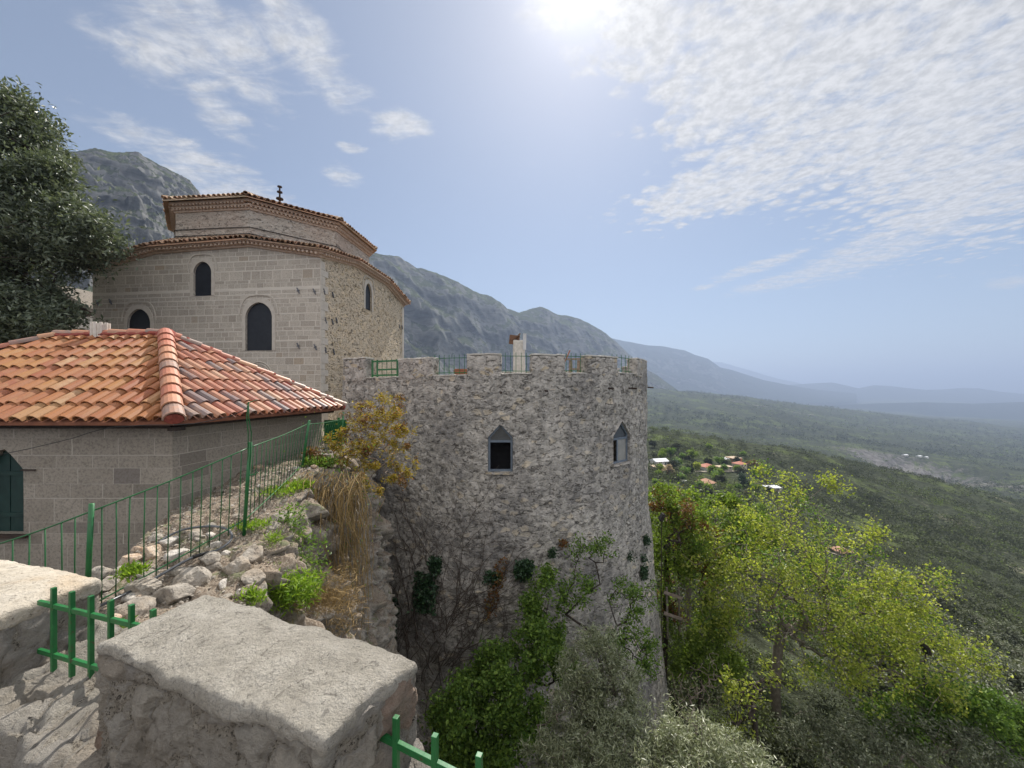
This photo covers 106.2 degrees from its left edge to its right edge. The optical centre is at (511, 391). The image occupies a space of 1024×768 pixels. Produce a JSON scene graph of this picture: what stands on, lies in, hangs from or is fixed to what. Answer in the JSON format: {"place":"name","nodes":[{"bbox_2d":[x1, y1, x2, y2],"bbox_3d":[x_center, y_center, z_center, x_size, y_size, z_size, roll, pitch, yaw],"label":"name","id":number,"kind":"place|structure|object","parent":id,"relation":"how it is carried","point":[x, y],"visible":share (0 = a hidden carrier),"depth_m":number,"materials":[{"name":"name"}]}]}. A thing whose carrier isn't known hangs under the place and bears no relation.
{"place":"outdoors","nodes":[
{"label":"outdoors","id":0,"kind":"place"},
{"bbox_2d":[27,148,200,291],"bbox_3d":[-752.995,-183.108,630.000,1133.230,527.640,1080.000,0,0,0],"label":"mountain","id":1,"kind":"structure","parent":0,"point":[136,185],"depth_m":576.22,"materials":[{"name":"stone"}]},
{"bbox_2d":[98,429,399,653],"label":"rocky ground","id":2,"kind":"structure","parent":0,"point":[381,628],"depth_m":6.70,"materials":[{"name":"stone"}]},
{"bbox_2d":[1,286,92,324],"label":"outbuilding","id":3,"kind":"structure","parent":2,"relation":"on","point":[85,296],"depth_m":23.07,"materials":[{"name":"stone"}]},
{"bbox_2d":[91,566,113,579],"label":"rock","id":4,"kind":"object","parent":2,"relation":"on","point":[96,571],"visible":0.62,"depth_m":4.92,"materials":[{"name":"stone"}]},
{"bbox_2d":[102,575,119,591],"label":"rock","id":5,"kind":"object","parent":2,"relation":"on","point":[107,585],"visible":0.59,"depth_m":4.52,"materials":[{"name":"stone"}]},
{"bbox_2d":[121,592,135,601],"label":"rock","id":6,"kind":"object","parent":2,"relation":"on","point":[128,597],"visible":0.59,"depth_m":4.29,"materials":[{"name":"stone"}]},
{"bbox_2d":[107,558,153,582],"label":"grass tuft","id":7,"kind":"object","parent":2,"relation":"on","point":[134,567],"visible":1,"depth_m":4.26,"materials":[{"name":"plant"}]},
{"bbox_2d":[118,553,142,565],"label":"rock","id":8,"kind":"object","parent":2,"relation":"on","point":[135,556],"visible":0.57,"depth_m":4.95,"materials":[{"name":"stone"}]},
{"bbox_2d":[115,595,156,619],"bbox_3d":[-3.956,2.320,4.043,0.279,0.297,0.424,0,0,-28],"label":"rock","id":9,"kind":"object","parent":2,"relation":"on","point":[145,604],"visible":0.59,"depth_m":3.99,"materials":[{"name":"stone"}]},
{"bbox_2d":[124,577,161,595],"bbox_3d":[-4.286,2.281,4.473,0.341,0.214,0.280,0,0,0],"label":"rock","id":10,"kind":"object","parent":2,"relation":"on","point":[147,586],"visible":0.73,"depth_m":4.41,"materials":[{"name":"stone"}]},
{"bbox_2d":[140,544,163,560],"bbox_3d":[-4.859,2.197,5.213,0.359,0.241,0.243,0,0,35],"label":"rock","id":11,"kind":"object","parent":2,"relation":"on","point":[150,552],"visible":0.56,"depth_m":5.11,"materials":[{"name":"stone"}]},
{"bbox_2d":[147,533,163,541],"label":"rock","id":12,"kind":"object","parent":2,"relation":"on","point":[152,538],"visible":0.8,"depth_m":5.46,"materials":[{"name":"stone"}]},
{"bbox_2d":[99,525,232,607],"bbox_3d":[-4.528,2.122,4.786,0.976,0.339,1.706,0,0,15],"label":"hose","id":13,"kind":"object","parent":2,"relation":"on","point":[181,562],"visible":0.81,"depth_m":5.03,"materials":[{"name":"rubber"}]},
{"bbox_2d":[159,536,180,546],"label":"rock","id":14,"kind":"object","parent":2,"relation":"on","point":[173,540],"visible":0.73,"depth_m":5.36,"materials":[{"name":"stone"}]},
{"bbox_2d":[0,399,343,602],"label":"bar fence","id":15,"kind":"object","parent":2,"relation":"on","point":[89,543],"visible":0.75,"depth_m":5.10,"materials":[{"name":"metal"}]},
{"bbox_2d":[152,583,195,604],"bbox_3d":[-3.845,2.323,4.347,0.377,0.269,0.242,0,0,0],"label":"rock","id":16,"kind":"object","parent":2,"relation":"on","point":[170,594],"visible":0.74,"depth_m":4.29,"materials":[{"name":"stone"}]},
{"bbox_2d":[163,548,189,562],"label":"rock","id":17,"kind":"object","parent":2,"relation":"on","point":[173,555],"visible":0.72,"depth_m":5.04,"materials":[{"name":"stone"}]},
{"bbox_2d":[164,567,190,576],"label":"rock","id":18,"kind":"object","parent":2,"relation":"on","point":[175,571],"visible":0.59,"depth_m":4.74,"materials":[{"name":"stone"}]},
{"bbox_2d":[172,566,211,586],"bbox_3d":[-3.928,2.299,4.722,0.390,0.270,0.371,0,0,-41],"label":"rock","id":19,"kind":"object","parent":2,"relation":"on","point":[196,576],"visible":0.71,"depth_m":4.66,"materials":[{"name":"stone"}]},
{"bbox_2d":[188,529,202,538],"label":"rock","id":20,"kind":"object","parent":2,"relation":"on","point":[195,533],"visible":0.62,"depth_m":5.43,"materials":[{"name":"stone"}]},
{"bbox_2d":[200,551,221,565],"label":"rock","id":21,"kind":"object","parent":2,"relation":"on","point":[208,558],"visible":0.89,"depth_m":4.94,"materials":[{"name":"stone"}]},
{"bbox_2d":[206,562,220,571],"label":"rock","id":22,"kind":"object","parent":2,"relation":"on","point":[214,566],"visible":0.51,"depth_m":4.90,"materials":[{"name":"stone"}]},
{"bbox_2d":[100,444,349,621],"bbox_3d":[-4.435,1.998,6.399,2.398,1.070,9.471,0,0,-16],"label":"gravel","id":23,"kind":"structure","parent":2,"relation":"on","point":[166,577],"depth_m":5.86,"materials":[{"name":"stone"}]},
{"bbox_2d":[221,556,251,574],"bbox_3d":[-3.547,2.262,4.947,0.335,0.254,0.287,0,0,41],"label":"rock","id":24,"kind":"object","parent":2,"relation":"on","point":[239,563],"visible":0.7,"depth_m":4.87,"materials":[{"name":"stone"}]},
{"bbox_2d":[88,185,410,428],"bbox_3d":[-12.803,-5.030,21.528,11.649,13.460,10.747,0,0,6],"label":"domed shrine","id":25,"kind":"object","parent":2,"relation":"on","point":[312,299],"visible":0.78,"depth_m":16.79,"materials":[{"name":"grey stone"}]},
{"bbox_2d":[232,581,268,605],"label":"grass tuft","id":26,"kind":"object","parent":2,"relation":"on","point":[251,596],"visible":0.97,"depth_m":4.37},
{"bbox_2d":[241,545,263,563],"bbox_3d":[-3.547,2.236,5.204,0.329,0.276,0.386,0,0,0],"label":"rock","id":27,"kind":"object","parent":2,"relation":"on","point":[253,553],"visible":0.68,"depth_m":5.18,"materials":[{"name":"stone"}]},
{"bbox_2d":[229,516,275,532],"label":"grass tuft","id":28,"kind":"object","parent":2,"relation":"on","point":[253,524],"visible":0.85,"depth_m":5.72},
{"bbox_2d":[240,568,265,584],"bbox_3d":[-3.208,2.317,4.727,0.293,0.201,0.227,0,0,20],"label":"rock","id":29,"kind":"object","parent":2,"relation":"on","point":[253,575],"visible":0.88,"depth_m":4.71,"materials":[{"name":"stone"}]},
{"bbox_2d":[260,527,291,548],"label":"grass tuft","id":30,"kind":"object","parent":2,"relation":"on","point":[272,538],"visible":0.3,"depth_m":5.57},
{"bbox_2d":[255,481,305,497],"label":"grass tuft","id":31,"kind":"object","parent":2,"relation":"on","point":[283,489],"visible":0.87,"depth_m":6.89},
{"bbox_2d":[270,511,293,523],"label":"rock","id":32,"kind":"object","parent":2,"relation":"on","point":[273,516],"visible":0.41,"depth_m":6.16,"materials":[{"name":"stone"}]},
{"bbox_2d":[275,501,313,548],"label":"grass tuft","id":33,"kind":"object","parent":2,"relation":"on","point":[294,523],"visible":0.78,"depth_m":6.07,"materials":[{"name":"green plant"}]},
{"bbox_2d":[266,564,325,617],"bbox_3d":[-3.044,2.638,5.096,1.072,0.545,0.676,0,0,0],"label":"grass tuft","id":34,"kind":"object","parent":2,"relation":"on","point":[286,593],"visible":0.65,"depth_m":5.00,"materials":[{"name":"plant"}]},
{"bbox_2d":[281,476,315,492],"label":"grass tuft","id":35,"kind":"object","parent":2,"relation":"on","point":[307,482],"visible":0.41,"depth_m":7.26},
{"bbox_2d":[292,529,331,590],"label":"grass tuft","id":36,"kind":"object","parent":2,"relation":"on","point":[308,558],"visible":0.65,"depth_m":6.00,"materials":[{"name":"green plant"}]},
{"bbox_2d":[294,454,341,467],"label":"grass tuft","id":37,"kind":"object","parent":2,"relation":"on","point":[318,462],"visible":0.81,"depth_m":8.28,"materials":[{"name":"green plant"}]},
{"bbox_2d":[301,446,335,467],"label":"rusty shrub","id":38,"kind":"object","parent":2,"relation":"on","point":[309,452],"visible":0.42,"depth_m":8.52,"materials":[{"name":"orange plant"}]},
{"bbox_2d":[283,580,362,621],"bbox_3d":[-2.654,2.866,5.288,1.116,0.509,0.653,0,0,0],"label":"grass tuft","id":39,"kind":"object","parent":2,"relation":"on","point":[325,599],"visible":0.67,"depth_m":5.24,"materials":[{"name":"plant"}]},
{"bbox_2d":[284,402,384,638],"bbox_3d":[-3.677,2.804,7.826,2.031,5.164,2.729,0,0,-36],"label":"hanging vine","id":40,"kind":"object","parent":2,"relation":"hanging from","point":[342,499],"visible":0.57,"depth_m":7.42,"materials":[{"name":"plant"}]},
{"bbox_2d":[324,418,346,443],"bbox_3d":[-4.941,1.140,10.719,0.620,0.800,0.088,0,0,0],"label":"sheet panel","id":41,"kind":"object","parent":2,"relation":"on","point":[333,427],"visible":0.5,"depth_m":10.74,"materials":[{"name":"green paint"}]},
{"bbox_2d":[315,556,371,638],"bbox_3d":[-2.761,3.334,6.186,0.952,1.234,0.777,0,0,0],"label":"grass tuft","id":42,"kind":"object","parent":2,"relation":"on","point":[343,604],"visible":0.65,"depth_m":6.17,"materials":[{"name":"plant"}]},
{"bbox_2d":[322,389,420,508],"bbox_3d":[-3.245,1.468,9.059,2.215,3.054,1.373,0,0,-13],"label":"mustard bush","id":43,"kind":"object","parent":2,"relation":"on","point":[361,446],"visible":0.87,"depth_m":8.93,"materials":[{"name":"yellow plant"}]},
{"bbox_2d":[342,353,668,767],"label":"round tower","id":44,"kind":"structure","parent":2,"relation":"on","point":[572,447],"depth_m":12.42,"materials":[{"name":"grey stone"}]},
{"bbox_2d":[371,359,398,376],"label":"railing","id":45,"kind":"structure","parent":44,"relation":"on","point":[386,369],"depth_m":13.64,"materials":[{"name":"metal"}]},
{"bbox_2d":[406,571,438,615],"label":"wall plant","id":46,"kind":"object","parent":44,"relation":"attached to","point":[427,590],"depth_m":12.20,"materials":[{"name":"green plant"}]},
{"bbox_2d":[426,555,442,576],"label":"wall plant","id":47,"kind":"object","parent":44,"relation":"attached to","point":[435,564],"depth_m":12.16,"materials":[{"name":"green plant"}]},
{"bbox_2d":[434,354,466,374],"bbox_3d":[-1.964,-0.830,12.544,1.270,0.720,0.051,0,0,16],"label":"gap railing","id":48,"kind":"object","parent":44,"relation":"on","point":[459,372],"visible":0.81,"depth_m":12.45,"materials":[{"name":"metal"}]},
{"bbox_2d":[376,455,568,714],"bbox_3d":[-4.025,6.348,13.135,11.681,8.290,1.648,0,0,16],"label":"bare creeper","id":49,"kind":"object","parent":44,"relation":"attached to","point":[490,610],"visible":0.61,"depth_m":12.00,"materials":[{"name":"orange plant"}]},
{"bbox_2d":[481,569,501,587],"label":"wall plant","id":50,"kind":"object","parent":44,"relation":"attached to","point":[490,574],"depth_m":11.80,"materials":[{"name":"green plant"}]},
{"bbox_2d":[488,425,512,470],"bbox_3d":[-0.361,1.793,12.536,0.880,1.716,0.672,0,0,0],"label":"window frame","id":51,"kind":"structure","parent":44,"relation":"in","point":[500,443],"depth_m":12.84,"materials":[{"name":"grey stone"}]},
{"bbox_2d":[509,333,525,372],"bbox_3d":[0.271,-1.184,18.953,0.858,3.293,0.636,0,0,0],"label":"stone chimney","id":52,"kind":"object","parent":44,"relation":"on","point":[519,347],"visible":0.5,"depth_m":18.70,"materials":[{"name":"stone"}]},
{"bbox_2d":[505,353,531,372],"bbox_3d":[0.127,-0.875,12.325,1.037,0.720,0.038,0,0,-4],"label":"gap railing","id":53,"kind":"object","parent":44,"relation":"on","point":[521,362],"visible":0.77,"depth_m":12.32,"materials":[{"name":"metal"}]},
{"bbox_2d":[512,558,534,582],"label":"wall plant","id":54,"kind":"object","parent":44,"relation":"attached to","point":[523,568],"depth_m":11.84,"materials":[{"name":"green plant"}]},
{"bbox_2d":[567,358,579,372],"bbox_3d":[2.520,-0.428,15.200,0.682,1.765,0.350,0,0,0],"label":"wooden trestle","id":55,"kind":"object","parent":44,"relation":"on","point":[578,364],"visible":0.43,"depth_m":15.14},
{"bbox_2d":[613,423,626,463],"bbox_3d":[3.844,1.808,13.816,1.036,1.508,0.092,0,0,-41],"label":"window frame","id":56,"kind":"structure","parent":44,"relation":"in","point":[620,436],"depth_m":13.89,"materials":[{"name":"grey stone"}]},
{"bbox_2d":[640,565,650,581],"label":"wall plant","id":57,"kind":"object","parent":44,"relation":"attached to","point":[644,575],"depth_m":14.16,"materials":[{"name":"green plant"}]},
{"bbox_2d":[0,0,1023,391],"label":"sky","id":58,"kind":"structure","parent":0,"point":[799,191],"materials":[{"name":"blue"}]},
{"bbox_2d":[369,253,677,390],"bbox_3d":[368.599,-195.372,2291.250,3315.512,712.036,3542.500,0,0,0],"label":"mountain","id":59,"kind":"structure","parent":0,"point":[450,320],"depth_m":1677.21,"materials":[{"name":"stone"}]},
{"bbox_2d":[612,338,855,403],"bbox_3d":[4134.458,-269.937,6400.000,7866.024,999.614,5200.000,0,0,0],"label":"mountain","id":60,"kind":"structure","parent":0,"point":[680,370],"depth_m":5681.89,"materials":[{"name":"blue"}]},
{"bbox_2d":[713,362,800,384],"bbox_3d":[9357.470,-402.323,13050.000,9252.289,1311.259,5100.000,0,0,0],"label":"hills","id":61,"kind":"structure","parent":0,"point":[749,372],"depth_m":12332.11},
{"bbox_2d":[646,388,1023,767],"bbox_3d":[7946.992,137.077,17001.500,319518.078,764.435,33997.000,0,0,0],"label":"valley","id":62,"kind":"structure","parent":0,"point":[954,469],"depth_m":732.86,"materials":[{"name":"plant"}]},
{"bbox_2d":[417,561,582,767],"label":"leafy shrub","id":63,"kind":"object","parent":62,"relation":"on","point":[462,742],"visible":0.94,"depth_m":9.12,"materials":[{"name":"green plant"}]},
{"bbox_2d":[516,621,653,767],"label":"olive tree","id":64,"kind":"object","parent":62,"relation":"on","point":[582,687],"visible":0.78,"depth_m":7.79,"materials":[{"name":"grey plant"}]},
{"bbox_2d":[551,530,668,744],"bbox_3d":[2.710,8.388,10.860,3.189,8.934,1.614,0,0,0],"label":"young tree","id":65,"kind":"object","parent":62,"relation":"on","point":[588,589],"visible":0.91,"depth_m":10.82,"materials":[{"name":"green plant"}]},
{"bbox_2d":[650,458,668,465],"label":"village house","id":66,"kind":"structure","parent":62,"relation":"on","point":[664,461],"depth_m":252.59,"materials":[{"name":"white metal"}]},
{"bbox_2d":[658,512,665,638],"bbox_3d":[6.480,9.307,16.600,0.260,8.065,0.300,0,0,0],"label":"lamp post","id":67,"kind":"object","parent":62,"relation":"on","point":[661,517],"visible":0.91,"depth_m":16.64,"materials":[{"name":"metal"}]},
{"bbox_2d":[538,689,790,767],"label":"olive tree","id":68,"kind":"object","parent":62,"relation":"on","point":[613,753],"visible":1,"depth_m":6.84,"materials":[{"name":"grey plant"}]},
{"bbox_2d":[663,587,682,638],"bbox_3d":[6.918,9.580,16.560,0.832,2.241,0.170,0,0,0],"label":"timber fence","id":69,"kind":"object","parent":62,"relation":"on","point":[678,597],"visible":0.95,"depth_m":16.55,"materials":[{"name":"brown wood"}]},
{"bbox_2d":[648,478,736,680],"bbox_3d":[8.079,8.953,17.536,4.059,9.922,2.985,0,0,0],"label":"red budding tree","id":70,"kind":"object","parent":62,"relation":"on","point":[681,519],"visible":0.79,"depth_m":17.27,"materials":[{"name":"green plant"}]},
{"bbox_2d":[663,653,739,746],"bbox_3d":[6.937,11.408,13.983,2.693,3.621,1.751,0,0,23],"label":"bare shrub","id":71,"kind":"object","parent":62,"relation":"on","point":[697,694],"visible":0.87,"depth_m":14.00,"materials":[{"name":"brown plant"}]},
{"bbox_2d":[662,603,752,720],"bbox_3d":[7.947,11.214,16.036,3.563,4.476,2.792,0,0,0],"label":"leafy shrub","id":72,"kind":"object","parent":62,"relation":"on","point":[689,655],"visible":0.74,"depth_m":15.61,"materials":[{"name":"green plant"}]},
{"bbox_2d":[648,477,786,638],"bbox_3d":[12.688,11.017,24.660,9.983,10.732,5.448,0,0,0],"label":"leafy tree","id":73,"kind":"object","parent":62,"relation":"on","point":[723,497],"visible":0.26,"depth_m":24.35,"materials":[{"name":"green plant"}]},
{"bbox_2d":[738,471,748,489],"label":"village tree","id":74,"kind":"object","parent":62,"relation":"on","point":[742,478],"visible":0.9,"depth_m":224.17,"materials":[{"name":"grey plant"}]},
{"bbox_2d":[716,653,801,755],"bbox_3d":[7.804,10.837,12.258,2.603,4.836,1.354,0,0,0],"label":"crooked sapling","id":75,"kind":"object","parent":62,"relation":"on","point":[752,707],"visible":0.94,"depth_m":12.23,"materials":[{"name":"green plant"}]},
{"bbox_2d":[750,501,769,515],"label":"village tree","id":76,"kind":"object","parent":62,"relation":"on","point":[762,507],"visible":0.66,"depth_m":163.53,"materials":[{"name":"green plant"}]},
{"bbox_2d":[646,386,1023,767],"bbox_3d":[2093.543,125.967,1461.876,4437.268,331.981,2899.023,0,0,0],"label":"scrub","id":77,"kind":"object","parent":62,"relation":"on","point":[766,713],"visible":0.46,"depth_m":188.01,"materials":[{"name":"green plant"}]},
{"bbox_2d":[673,454,1015,734],"bbox_3d":[13.100,8.659,15.815,12.462,11.849,5.820,0,0,0],"label":"spring tree","id":78,"kind":"object","parent":62,"relation":"on","point":[841,618],"visible":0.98,"depth_m":15.28,"materials":[{"name":"green plant"}]},
{"bbox_2d":[824,619,937,693],"bbox_3d":[25.558,18.948,26.997,6.600,5.538,5.500,0,0,10],"label":"tree","id":79,"kind":"object","parent":62,"relation":"on","point":[863,651],"visible":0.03,"depth_m":26.45,"materials":[{"name":"green plant"}]},
{"bbox_2d":[759,693,1023,767],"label":"olive bush","id":80,"kind":"object","parent":62,"relation":"on","point":[832,743],"visible":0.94,"depth_m":13.00,"materials":[{"name":"green plant"}]},
{"bbox_2d":[831,624,973,690],"bbox_3d":[25.960,18.785,26.144,5.682,5.722,6.819,0,0,-21],"label":"tree","id":81,"kind":"object","parent":62,"relation":"on","point":[893,658],"visible":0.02,"depth_m":25.64,"materials":[{"name":"green plant"}]},
{"bbox_2d":[852,633,983,714],"bbox_3d":[25.615,18.643,24.767,6.648,5.578,5.540,0,0,34],"label":"tree","id":82,"kind":"object","parent":62,"relation":"on","point":[887,685],"visible":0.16,"depth_m":24.42,"materials":[{"name":"green plant"}]},
{"bbox_2d":[911,569,933,585],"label":"tree","id":83,"kind":"object","parent":62,"relation":"on","point":[920,573],"visible":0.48,"depth_m":110.14,"materials":[{"name":"green plant"}]},
{"bbox_2d":[894,595,954,626],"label":"tree","id":84,"kind":"object","parent":62,"relation":"on","point":[923,598],"visible":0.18,"depth_m":65.89,"materials":[{"name":"green plant"}]},
{"bbox_2d":[920,642,931,763],"bbox_3d":[15.403,12.446,14.300,0.216,6.052,0.300,0,0,0],"label":"floodlight","id":85,"kind":"object","parent":62,"relation":"on","point":[927,649],"visible":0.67,"depth_m":14.31,"materials":[{"name":"metal"}]},
{"bbox_2d":[852,663,1023,767],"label":"leafy shrub","id":86,"kind":"object","parent":62,"relation":"on","point":[991,702],"visible":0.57,"depth_m":14.05,"materials":[{"name":"green plant"}]},
{"bbox_2d":[912,616,971,658],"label":"tree","id":87,"kind":"object","parent":62,"relation":"on","point":[957,632],"visible":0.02,"depth_m":41.30,"materials":[{"name":"green plant"}]},
{"bbox_2d":[923,587,962,610],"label":"tree","id":88,"kind":"object","parent":62,"relation":"on","point":[943,602],"visible":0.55,"depth_m":85.10,"materials":[{"name":"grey plant"}]},
{"bbox_2d":[918,618,970,644],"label":"tree","id":89,"kind":"object","parent":62,"relation":"on","point":[950,629],"visible":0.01,"depth_m":44.43,"materials":[{"name":"green plant"}]},
{"bbox_2d":[908,620,982,676],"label":"tree","id":90,"kind":"object","parent":62,"relation":"on","point":[936,641],"depth_m":30.63,"materials":[{"name":"green plant"}]},
{"bbox_2d":[957,608,989,626],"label":"tree","id":91,"kind":"object","parent":62,"relation":"on","point":[973,616],"visible":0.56,"depth_m":80.40,"materials":[{"name":"grey plant"}]},
{"bbox_2d":[935,652,1012,722],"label":"tree","id":92,"kind":"object","parent":62,"relation":"on","point":[980,683],"visible":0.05,"depth_m":24.43,"materials":[{"name":"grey plant"}]},
{"bbox_2d":[959,624,1013,654],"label":"tree","id":93,"kind":"object","parent":62,"relation":"on","point":[995,643],"visible":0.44,"depth_m":53.52,"materials":[{"name":"grey plant"}]},
{"bbox_2d":[953,665,1023,732],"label":"tree","id":94,"kind":"object","parent":62,"relation":"on","point":[1008,690],"visible":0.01,"depth_m":25.04,"materials":[{"name":"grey plant"}]},
{"bbox_2d":[959,647,1019,688],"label":"tree","id":95,"kind":"object","parent":62,"relation":"on","point":[1003,673],"visible":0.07,"depth_m":35.50,"materials":[{"name":"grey plant"}]},
{"bbox_2d":[974,617,1023,644],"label":"tree","id":96,"kind":"object","parent":62,"relation":"on","point":[1006,629],"visible":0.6,"depth_m":72.25,"materials":[{"name":"grey plant"}]},
{"bbox_2d":[989,589,1012,600],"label":"tree","id":97,"kind":"object","parent":62,"relation":"on","point":[998,594],"visible":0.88,"depth_m":119.38,"materials":[{"name":"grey plant"}]},
{"bbox_2d":[986,648,1022,666],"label":"tree","id":98,"kind":"object","parent":62,"relation":"on","point":[996,654],"visible":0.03,"depth_m":42.51,"materials":[{"name":"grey plant"}]},
{"bbox_2d":[988,637,1023,660],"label":"tree","id":99,"kind":"object","parent":62,"relation":"on","point":[1017,653],"visible":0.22,"depth_m":55.45,"materials":[{"name":"grey plant"}]},
{"bbox_2d":[991,658,1023,697],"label":"tree","id":100,"kind":"object","parent":62,"relation":"on","point":[1018,671],"visible":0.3,"depth_m":37.66,"materials":[{"name":"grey plant"}]},
{"bbox_2d":[792,382,1023,401],"bbox_3d":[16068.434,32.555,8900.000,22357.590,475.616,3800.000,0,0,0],"label":"hills","id":101,"kind":"structure","parent":0,"point":[875,392],"depth_m":8385.66,"materials":[{"name":"blue"}]},
{"bbox_2d":[824,402,1023,418],"bbox_3d":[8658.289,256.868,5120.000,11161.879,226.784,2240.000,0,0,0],"label":"hills","id":102,"kind":"structure","parent":0,"point":[1009,410],"depth_m":4842.47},
{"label":"yard","id":103,"kind":"structure","parent":0,"visible":0},
{"bbox_2d":[0,75,144,349],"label":"evergreen tree","id":104,"kind":"object","parent":103,"relation":"on","point":[37,166],"visible":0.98,"depth_m":13.35,"materials":[{"name":"green plant"}]},
{"bbox_2d":[0,321,346,575],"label":"tiled house","id":105,"kind":"structure","parent":103,"relation":"on","point":[61,385],"depth_m":6.56,"materials":[{"name":"tile"}]},
{"bbox_2d":[0,408,246,454],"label":"cable","id":106,"kind":"object","parent":105,"relation":"attached to","point":[123,426],"visible":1,"depth_m":6.09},
{"bbox_2d":[0,560,430,767],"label":"parapet wall","id":107,"kind":"structure","parent":103,"relation":"on","point":[205,681],"depth_m":1.35,"materials":[{"name":"stone"}]},
{"bbox_2d":[37,587,156,678],"bbox_3d":[-1.835,1.115,1.711,0.869,0.390,0.018,0,0,16],"label":"gap railing","id":108,"kind":"object","parent":107,"relation":"on","point":[91,615],"visible":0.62,"depth_m":1.75,"materials":[{"name":"metal"}]},
{"bbox_2d":[379,714,482,767],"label":"gap railing","id":109,"kind":"object","parent":107,"relation":"attached to","point":[398,745],"visible":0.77,"depth_m":1.17,"materials":[{"name":"metal"}]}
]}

